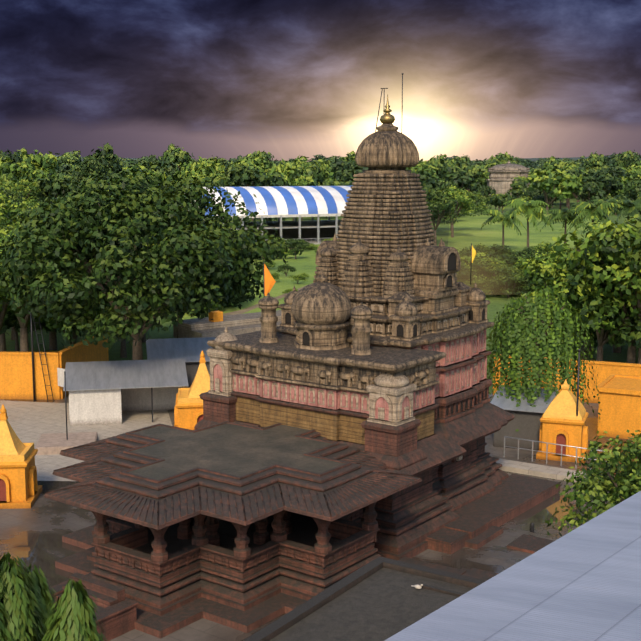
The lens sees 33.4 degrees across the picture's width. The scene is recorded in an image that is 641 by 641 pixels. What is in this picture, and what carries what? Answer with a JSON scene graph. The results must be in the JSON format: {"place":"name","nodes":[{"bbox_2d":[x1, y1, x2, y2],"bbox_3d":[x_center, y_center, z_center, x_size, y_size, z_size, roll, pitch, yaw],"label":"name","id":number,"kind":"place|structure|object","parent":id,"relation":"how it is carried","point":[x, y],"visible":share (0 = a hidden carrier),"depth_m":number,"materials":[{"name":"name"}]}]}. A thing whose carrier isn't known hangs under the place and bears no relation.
{"place":"outdoors","nodes":[
{"label":"outdoors","id":0,"kind":"place"},
{"bbox_2d":[35,371,97,454],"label":"flagpole platform","id":1,"kind":"structure","parent":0,"point":[51,443],"depth_m":58.19,"materials":[{"name":"stone"}]},
{"bbox_2d":[0,401,171,480],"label":"concrete paving","id":2,"kind":"structure","parent":0,"point":[30,422],"depth_m":63.54,"materials":[{"name":"concrete"}]},
{"bbox_2d":[176,230,319,319],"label":"meadow grass","id":3,"kind":"structure","parent":0,"point":[304,262],"depth_m":145.10,"materials":[{"name":"plant"}]},
{"bbox_2d":[223,285,306,315],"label":"road","id":4,"kind":"structure","parent":0,"point":[242,311],"depth_m":113.41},
{"bbox_2d":[0,393,638,640],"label":"court paving","id":5,"kind":"structure","parent":0,"point":[37,530],"depth_m":44.99,"materials":[{"name":"stone"}]},
{"bbox_2d":[0,404,41,508],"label":"shrine","id":6,"kind":"object","parent":5,"relation":"on","point":[20,488],"visible":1,"depth_m":48.30,"materials":[{"name":"orange paint"}]},
{"bbox_2d":[0,352,60,399],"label":"boundary wall","id":7,"kind":"structure","parent":5,"relation":"on","point":[16,379],"depth_m":70.03,"materials":[{"name":"paint"}]},
{"bbox_2d":[20,298,53,400],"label":"utility pole","id":8,"kind":"object","parent":5,"relation":"on","point":[32,351],"visible":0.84,"depth_m":69.52,"materials":[{"name":"metal"}]},
{"bbox_2d":[63,358,188,425],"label":"shed","id":9,"kind":"structure","parent":5,"relation":"on","point":[104,392],"depth_m":64.51,"materials":[{"name":"metal"}]},
{"bbox_2d":[146,337,215,387],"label":"shed","id":10,"kind":"structure","parent":5,"relation":"on","point":[188,350],"depth_m":70.59,"materials":[{"name":"metal"}]},
{"bbox_2d":[174,350,209,429],"bbox_3d":[-6.878,4.018,62.501,3.400,4.600,3.400,-1,8,-6],"label":"shrine","id":11,"kind":"object","parent":5,"relation":"on","point":[188,410],"visible":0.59,"depth_m":61.61,"materials":[{"name":"orange paint"}]},
{"bbox_2d":[44,421,421,640],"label":"temple hall","id":12,"kind":"structure","parent":5,"relation":"on","point":[242,527],"depth_m":37.80,"materials":[{"name":"stone"}]},
{"bbox_2d":[194,124,514,559],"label":"temple","id":13,"kind":"structure","parent":5,"relation":"on","point":[374,342],"depth_m":46.14,"materials":[{"name":"stone"}]},
{"bbox_2d":[263,262,275,296],"bbox_3d":[-2.278,-0.953,47.908,0.574,3.300,0.079,3,9,17],"label":"flag","id":14,"kind":"object","parent":13,"relation":"on","point":[269,281],"visible":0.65,"depth_m":47.80,"materials":[{"name":"fabric"}]},
{"bbox_2d":[380,94,394,123],"bbox_3d":[3.010,-9.488,47.961,0.720,1.330,0.720,6,10,36],"label":"finial","id":15,"kind":"object","parent":13,"relation":"on","point":[387,117],"visible":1,"depth_m":47.83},
{"bbox_2d":[398,557,498,580],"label":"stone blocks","id":16,"kind":"structure","parent":5,"relation":"on","point":[479,574],"depth_m":39.48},
{"bbox_2d":[425,474,560,553],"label":"court platforms","id":17,"kind":"object","parent":5,"relation":"on","point":[478,523],"visible":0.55,"depth_m":45.78,"materials":[{"name":"red stone"}]},
{"bbox_2d":[490,386,557,450],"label":"shed","id":18,"kind":"structure","parent":5,"relation":"on","point":[525,422],"depth_m":58.00,"materials":[{"name":"metal"}]},
{"bbox_2d":[486,286,601,431],"bbox_3d":[12.564,2.322,60.627,6.671,8.520,6.800,0,8,1],"label":"weeping tree","id":19,"kind":"object","parent":5,"relation":"on","point":[535,329],"visible":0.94,"depth_m":59.11,"materials":[{"name":"green plant"}]},
{"bbox_2d":[496,459,614,481],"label":"wall","id":20,"kind":"structure","parent":5,"relation":"on","point":[544,471],"depth_m":53.39,"materials":[{"name":"concrete"}]},
{"bbox_2d":[504,436,606,469],"bbox_3d":[12.028,6.884,54.988,5.519,1.126,0.060,5,10,32],"label":"railing","id":21,"kind":"object","parent":5,"relation":"on","point":[546,452],"visible":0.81,"depth_m":55.17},
{"bbox_2d":[536,379,589,462],"bbox_3d":[12.930,5.139,56.622,2.500,4.100,2.500,3,9,19],"label":"shrine","id":22,"kind":"object","parent":5,"relation":"on","point":[562,424],"visible":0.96,"depth_m":55.83,"materials":[{"name":"orange paint"}]},
{"bbox_2d":[493,354,640,403],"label":"orange wall","id":23,"kind":"structure","parent":5,"relation":"on","point":[603,370],"depth_m":68.93,"materials":[{"name":"paint"}]},
{"bbox_2d":[596,374,640,439],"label":"orange hut","id":24,"kind":"object","parent":5,"relation":"on","point":[620,403],"visible":1,"depth_m":60.30,"materials":[{"name":"paint"}]},
{"bbox_2d":[0,0,640,161],"label":"sky","id":25,"kind":"structure","parent":0,"point":[226,79],"materials":[{"name":"purple"}]},
{"bbox_2d":[5,190,640,392],"bbox_3d":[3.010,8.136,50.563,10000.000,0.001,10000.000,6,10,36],"label":"ground","id":26,"kind":"structure","parent":0,"point":[497,304],"depth_m":97.05,"materials":[{"name":"plant"}]},
{"bbox_2d":[0,573,13,640],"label":"ashoka tree","id":27,"kind":"object","parent":26,"relation":"on","point":[4,632],"visible":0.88,"depth_m":20.41,"materials":[{"name":"green plant"}]},
{"bbox_2d":[0,149,22,173],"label":"forest tree","id":28,"kind":"object","parent":26,"relation":"on","point":[13,158],"visible":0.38,"depth_m":388.12,"materials":[{"name":"green plant"}]},
{"bbox_2d":[0,190,26,228],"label":"forest tree","id":29,"kind":"object","parent":26,"relation":"on","point":[4,205],"visible":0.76,"depth_m":142.57,"materials":[{"name":"green plant"}]},
{"bbox_2d":[0,296,42,351],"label":"wall tree","id":30,"kind":"object","parent":26,"relation":"on","point":[2,343],"depth_m":84.58,"materials":[{"name":"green plant"}]},
{"bbox_2d":[0,179,45,202],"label":"forest tree","id":31,"kind":"object","parent":26,"relation":"on","point":[22,189],"visible":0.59,"depth_m":257.54,"materials":[{"name":"green plant"}]},
{"bbox_2d":[0,552,46,640],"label":"ashoka tree","id":32,"kind":"object","parent":26,"relation":"on","point":[19,603],"visible":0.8,"depth_m":20.70,"materials":[{"name":"green plant"}]},
{"bbox_2d":[0,298,57,349],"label":"wall tree","id":33,"kind":"object","parent":26,"relation":"on","point":[52,341],"depth_m":88.80,"materials":[{"name":"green plant"}]},
{"bbox_2d":[0,150,61,183],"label":"forest tree","id":34,"kind":"object","parent":26,"relation":"on","point":[46,162],"visible":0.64,"depth_m":322.05,"materials":[{"name":"green plant"}]},
{"bbox_2d":[15,163,54,194],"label":"forest tree","id":35,"kind":"object","parent":26,"relation":"on","point":[32,175],"visible":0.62,"depth_m":318.56,"materials":[{"name":"green plant"}]},
{"bbox_2d":[0,228,76,351],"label":"wall tree","id":36,"kind":"object","parent":26,"relation":"on","point":[24,346],"visible":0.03,"depth_m":77.98,"materials":[{"name":"green plant"}]},
{"bbox_2d":[25,563,57,640],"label":"ashoka tree","id":37,"kind":"object","parent":26,"relation":"on","point":[44,594],"visible":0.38,"depth_m":21.69,"materials":[{"name":"green plant"}]},
{"bbox_2d":[0,224,93,331],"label":"forest tree","id":38,"kind":"object","parent":26,"relation":"on","point":[3,309],"visible":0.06,"depth_m":77.77,"materials":[{"name":"green plant"}]},
{"bbox_2d":[32,176,73,201],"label":"forest tree","id":39,"kind":"object","parent":26,"relation":"on","point":[56,186],"visible":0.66,"depth_m":260.26,"materials":[{"name":"green plant"}]},
{"bbox_2d":[0,309,131,344],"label":"forest tree","id":40,"kind":"object","parent":26,"relation":"on","point":[12,317],"visible":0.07,"depth_m":83.00,"materials":[{"name":"green plant"}]},
{"bbox_2d":[57,150,80,165],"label":"forest tree","id":41,"kind":"object","parent":26,"relation":"on","point":[67,158],"visible":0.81,"depth_m":656.06,"materials":[{"name":"green plant"}]},
{"bbox_2d":[42,579,106,640],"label":"ashoka tree","id":42,"kind":"object","parent":26,"relation":"on","point":[72,617],"visible":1,"depth_m":20.48,"materials":[{"name":"green plant"}]},
{"bbox_2d":[56,336,108,398],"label":"boundary wall","id":43,"kind":"structure","parent":26,"relation":"on","point":[79,352],"depth_m":73.61,"materials":[{"name":"paint"}]},
{"bbox_2d":[17,285,162,334],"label":"forest tree","id":44,"kind":"object","parent":26,"relation":"on","point":[51,320],"visible":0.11,"depth_m":78.56,"materials":[{"name":"green plant"}]},
{"bbox_2d":[71,156,114,191],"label":"forest tree","id":45,"kind":"object","parent":26,"relation":"on","point":[89,167],"visible":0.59,"depth_m":229.13,"materials":[{"name":"green plant"}]},
{"bbox_2d":[72,142,129,184],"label":"forest tree","id":46,"kind":"object","parent":26,"relation":"on","point":[107,156],"visible":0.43,"depth_m":257.85,"materials":[{"name":"green plant"}]},
{"bbox_2d":[105,164,166,197],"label":"forest tree","id":47,"kind":"object","parent":26,"relation":"on","point":[142,172],"visible":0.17,"depth_m":265.58,"materials":[{"name":"green plant"}]},
{"bbox_2d":[0,161,302,359],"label":"tree","id":48,"kind":"object","parent":26,"relation":"on","point":[66,252],"visible":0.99,"depth_m":65.74,"materials":[{"name":"green plant"}]},
{"bbox_2d":[143,156,180,185],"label":"forest tree","id":49,"kind":"object","parent":26,"relation":"on","point":[167,168],"visible":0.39,"depth_m":333.27,"materials":[{"name":"green plant"}]},
{"bbox_2d":[161,143,193,170],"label":"forest tree","id":50,"kind":"object","parent":26,"relation":"on","point":[173,154],"visible":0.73,"depth_m":417.31,"materials":[{"name":"green plant"}]},
{"bbox_2d":[174,156,224,185],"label":"forest tree","id":51,"kind":"object","parent":26,"relation":"on","point":[204,167],"visible":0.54,"depth_m":319.95,"materials":[{"name":"green plant"}]},
{"bbox_2d":[205,170,230,186],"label":"forest tree","id":52,"kind":"object","parent":26,"relation":"on","point":[216,177],"visible":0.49,"depth_m":290.48,"materials":[{"name":"green plant"}]},
{"bbox_2d":[173,310,280,337],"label":"stone embankment","id":53,"kind":"structure","parent":26,"relation":"on","point":[237,324],"depth_m":94.41,"materials":[{"name":"grey stone"}]},
{"bbox_2d":[221,163,251,186],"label":"forest tree","id":54,"kind":"object","parent":26,"relation":"on","point":[233,167],"visible":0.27,"depth_m":307.51,"materials":[{"name":"green plant"}]},
{"bbox_2d":[227,156,262,173],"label":"forest tree","id":55,"kind":"object","parent":26,"relation":"on","point":[254,164],"visible":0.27,"depth_m":375.31,"materials":[{"name":"green plant"}]},
{"bbox_2d":[223,167,286,220],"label":"forest tree","id":56,"kind":"object","parent":26,"relation":"on","point":[252,177],"visible":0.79,"depth_m":283.89,"materials":[{"name":"green plant"}]},
{"bbox_2d":[242,150,273,168],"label":"forest tree","id":57,"kind":"object","parent":26,"relation":"on","point":[267,157],"visible":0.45,"depth_m":513.59,"materials":[{"name":"green plant"}]},
{"bbox_2d":[194,186,351,243],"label":"striped hall","id":58,"kind":"structure","parent":26,"relation":"on","point":[299,202],"depth_m":204.57,"materials":[{"name":"fabric"}]},
{"bbox_2d":[258,158,303,185],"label":"forest tree","id":59,"kind":"object","parent":26,"relation":"on","point":[285,170],"visible":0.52,"depth_m":325.55,"materials":[{"name":"green plant"}]},
{"bbox_2d":[281,239,306,258],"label":"tree","id":60,"kind":"object","parent":26,"relation":"on","point":[299,244],"visible":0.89,"depth_m":171.90,"materials":[{"name":"green plant"}]},
{"bbox_2d":[288,173,315,185],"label":"forest tree","id":61,"kind":"object","parent":26,"relation":"on","point":[303,181],"visible":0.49,"depth_m":304.57,"materials":[{"name":"green plant"}]},
{"bbox_2d":[291,163,333,185],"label":"forest tree","id":62,"kind":"object","parent":26,"relation":"on","point":[317,173],"visible":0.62,"depth_m":317.95,"materials":[{"name":"green plant"}]},
{"bbox_2d":[330,156,355,171],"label":"forest tree","id":63,"kind":"object","parent":26,"relation":"on","point":[339,164],"visible":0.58,"depth_m":478.26,"materials":[{"name":"green plant"}]},
{"bbox_2d":[334,167,355,182],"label":"forest tree","id":64,"kind":"object","parent":26,"relation":"on","point":[345,175],"visible":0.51,"depth_m":354.36,"materials":[{"name":"green plant"}]},
{"bbox_2d":[243,556,485,640],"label":"flat roof","id":65,"kind":"structure","parent":26,"relation":"on","point":[379,598],"depth_m":27.33,"materials":[{"name":"concrete"}]},
{"bbox_2d":[406,162,439,179],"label":"forest tree","id":66,"kind":"object","parent":26,"relation":"on","point":[426,169],"visible":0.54,"depth_m":423.50,"materials":[{"name":"green plant"}]},
{"bbox_2d":[417,171,445,189],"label":"forest tree","id":67,"kind":"object","parent":26,"relation":"on","point":[425,180],"visible":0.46,"depth_m":344.39,"materials":[{"name":"green plant"}]},
{"bbox_2d":[425,154,450,181],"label":"forest tree","id":68,"kind":"object","parent":26,"relation":"on","point":[438,164],"visible":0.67,"depth_m":434.99,"materials":[{"name":"green plant"}]},
{"bbox_2d":[424,188,460,244],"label":"forest tree","id":69,"kind":"object","parent":26,"relation":"on","point":[435,204],"visible":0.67,"depth_m":199.04,"materials":[{"name":"green plant"}]},
{"bbox_2d":[439,184,476,237],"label":"forest tree","id":70,"kind":"object","parent":26,"relation":"on","point":[461,197],"visible":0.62,"depth_m":220.77,"materials":[{"name":"green plant"}]},
{"bbox_2d":[441,165,478,189],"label":"forest tree","id":71,"kind":"object","parent":26,"relation":"on","point":[461,177],"visible":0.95,"depth_m":342.16,"materials":[{"name":"green plant"}]},
{"bbox_2d":[434,196,493,230],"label":"forest tree","id":72,"kind":"object","parent":26,"relation":"on","point":[478,208],"visible":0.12,"depth_m":243.30,"materials":[{"name":"green plant"}]},
{"bbox_2d":[456,262,480,287],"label":"shrub","id":73,"kind":"object","parent":26,"relation":"on","point":[463,273],"visible":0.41,"depth_m":122.83,"materials":[{"name":"green plant"}]},
{"bbox_2d":[459,163,487,191],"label":"forest tree","id":74,"kind":"object","parent":26,"relation":"on","point":[477,172],"visible":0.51,"depth_m":430.08,"materials":[{"name":"green plant"}]},
{"bbox_2d":[457,274,492,293],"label":"shrub","id":75,"kind":"object","parent":26,"relation":"on","point":[479,281],"visible":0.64,"depth_m":122.89,"materials":[{"name":"green plant"}]},
{"bbox_2d":[459,250,502,283],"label":"shrub","id":76,"kind":"object","parent":26,"relation":"on","point":[477,258],"visible":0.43,"depth_m":127.08,"materials":[{"name":"green plant"}]},
{"bbox_2d":[464,257,513,293],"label":"shrub","id":77,"kind":"object","parent":26,"relation":"on","point":[493,269],"visible":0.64,"depth_m":125.54,"materials":[{"name":"green plant"}]},
{"bbox_2d":[487,194,512,212],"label":"forest tree","id":78,"kind":"object","parent":26,"relation":"on","point":[500,201],"visible":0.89,"depth_m":314.38,"materials":[{"name":"green plant"}]},
{"bbox_2d":[488,151,513,164],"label":"forest tree","id":79,"kind":"object","parent":26,"relation":"on","point":[498,159],"visible":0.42,"depth_m":567.37,"materials":[{"name":"green plant"}]},
{"bbox_2d":[487,244,517,263],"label":"shrub","id":80,"kind":"object","parent":26,"relation":"on","point":[497,250],"visible":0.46,"depth_m":155.78,"materials":[{"name":"green plant"}]},
{"bbox_2d":[486,161,529,196],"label":"domed monument","id":81,"kind":"object","parent":26,"relation":"on","point":[500,180],"visible":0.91,"depth_m":419.04,"materials":[{"name":"stone"}]},
{"bbox_2d":[484,266,533,297],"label":"shrub","id":82,"kind":"object","parent":26,"relation":"on","point":[512,276],"visible":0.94,"depth_m":122.25,"materials":[{"name":"green plant"}]},
{"bbox_2d":[385,491,640,640],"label":"metal roof","id":83,"kind":"structure","parent":26,"relation":"on","point":[582,582],"depth_m":21.45,"materials":[{"name":"metal"}]},
{"bbox_2d":[505,179,528,197],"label":"forest tree","id":84,"kind":"object","parent":26,"relation":"on","point":[517,186],"visible":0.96,"depth_m":369.87,"materials":[{"name":"green plant"}]},
{"bbox_2d":[503,247,548,265],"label":"shrub","id":85,"kind":"object","parent":26,"relation":"on","point":[527,253],"visible":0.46,"depth_m":137.28,"materials":[{"name":"green plant"}]},
{"bbox_2d":[512,253,556,285],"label":"shrub","id":86,"kind":"object","parent":26,"relation":"on","point":[520,263],"visible":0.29,"depth_m":125.29,"materials":[{"name":"green plant"}]},
{"bbox_2d":[533,241,567,262],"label":"shrub","id":87,"kind":"object","parent":26,"relation":"on","point":[545,249],"visible":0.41,"depth_m":148.03,"materials":[{"name":"green plant"}]},
{"bbox_2d":[527,168,581,213],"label":"forest tree","id":88,"kind":"object","parent":26,"relation":"on","point":[557,184],"visible":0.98,"depth_m":316.76,"materials":[{"name":"green plant"}]},
{"bbox_2d":[541,156,569,172],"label":"forest tree","id":89,"kind":"object","parent":26,"relation":"on","point":[554,163],"visible":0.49,"depth_m":428.89,"materials":[{"name":"green plant"}]},
{"bbox_2d":[505,247,608,359],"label":"forest tree","id":90,"kind":"object","parent":26,"relation":"on","point":[542,274],"visible":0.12,"depth_m":81.84,"materials":[{"name":"green plant"}]},
{"bbox_2d":[520,245,640,360],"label":"wall tree","id":91,"kind":"object","parent":26,"relation":"on","point":[602,339],"visible":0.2,"depth_m":75.97,"materials":[{"name":"green plant"}]},
{"bbox_2d":[565,168,597,208],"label":"forest tree","id":92,"kind":"object","parent":26,"relation":"on","point":[586,178],"visible":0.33,"depth_m":336.11,"materials":[{"name":"green plant"}]},
{"bbox_2d":[556,303,620,353],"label":"wall tree","id":93,"kind":"object","parent":26,"relation":"on","point":[594,338],"visible":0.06,"depth_m":81.22,"materials":[{"name":"green plant"}]},
{"bbox_2d":[576,180,605,203],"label":"forest tree","id":94,"kind":"object","parent":26,"relation":"on","point":[594,190],"visible":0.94,"depth_m":314.97,"materials":[{"name":"green plant"}]},
{"bbox_2d":[545,429,640,536],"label":"tree","id":95,"kind":"object","parent":26,"relation":"on","point":[623,485],"visible":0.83,"depth_m":31.67,"materials":[{"name":"green plant"}]},
{"bbox_2d":[545,216,640,363],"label":"forest tree","id":96,"kind":"object","parent":26,"relation":"on","point":[623,271],"visible":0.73,"depth_m":72.54,"materials":[{"name":"green plant"}]},
{"bbox_2d":[583,151,608,176],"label":"forest tree","id":97,"kind":"object","parent":26,"relation":"on","point":[595,161],"visible":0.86,"depth_m":485.99,"materials":[{"name":"green plant"}]},
{"bbox_2d":[560,214,640,352],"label":"wall tree","id":98,"kind":"object","parent":26,"relation":"on","point":[617,350],"visible":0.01,"depth_m":87.57,"materials":[{"name":"green plant"}]},
{"bbox_2d":[561,221,640,363],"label":"wall tree","id":99,"kind":"object","parent":26,"relation":"on","point":[631,352],"visible":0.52,"depth_m":72.17,"materials":[{"name":"green plant"}]},
{"bbox_2d":[591,173,623,196],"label":"forest tree","id":100,"kind":"object","parent":26,"relation":"on","point":[609,181],"visible":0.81,"depth_m":339.64,"materials":[{"name":"green plant"}]},
{"bbox_2d":[590,165,630,181],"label":"forest tree","id":101,"kind":"object","parent":26,"relation":"on","point":[617,171],"visible":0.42,"depth_m":405.12,"materials":[{"name":"green plant"}]},
{"bbox_2d":[581,298,640,349],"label":"wall tree","id":102,"kind":"object","parent":26,"relation":"on","point":[634,335],"visible":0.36,"depth_m":74.19,"materials":[{"name":"green plant"}]},
{"bbox_2d":[605,173,634,196],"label":"forest tree","id":103,"kind":"object","parent":26,"relation":"on","point":[625,180],"visible":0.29,"depth_m":350.56,"materials":[{"name":"green plant"}]},
{"bbox_2d":[606,199,640,223],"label":"palm tree","id":104,"kind":"object","parent":26,"relation":"on","point":[630,208],"visible":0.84,"depth_m":197.47,"materials":[{"name":"green plant"}]},
{"bbox_2d":[610,150,640,169],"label":"forest tree","id":105,"kind":"object","parent":26,"relation":"on","point":[625,159],"visible":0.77,"depth_m":449.52,"materials":[{"name":"green plant"}]},
{"bbox_2d":[622,162,640,182],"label":"forest tree","id":106,"kind":"object","parent":26,"relation":"on","point":[635,170],"visible":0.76,"depth_m":427.42,"materials":[{"name":"green plant"}]},
{"bbox_2d":[448,213,601,294],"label":"clearing grass","id":107,"kind":"structure","parent":0,"point":[468,231],"depth_m":235.34,"materials":[{"name":"plant"}]},
{"bbox_2d":[481,209,526,248],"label":"palm tree","id":108,"kind":"object","parent":107,"relation":"on","point":[498,216],"visible":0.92,"depth_m":190.03,"materials":[{"name":"green plant"}]},
{"bbox_2d":[503,198,554,247],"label":"palm tree","id":109,"kind":"object","parent":107,"relation":"on","point":[533,209],"visible":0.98,"depth_m":171.88,"materials":[{"name":"green plant"}]},
{"bbox_2d":[537,208,588,242],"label":"palm tree","id":110,"kind":"object","parent":107,"relation":"on","point":[566,215],"visible":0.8,"depth_m":184.32,"materials":[{"name":"green plant"}]},
{"bbox_2d":[567,202,623,230],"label":"palm tree","id":111,"kind":"object","parent":107,"relation":"on","point":[587,210],"visible":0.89,"depth_m":168.69,"materials":[{"name":"green plant"}]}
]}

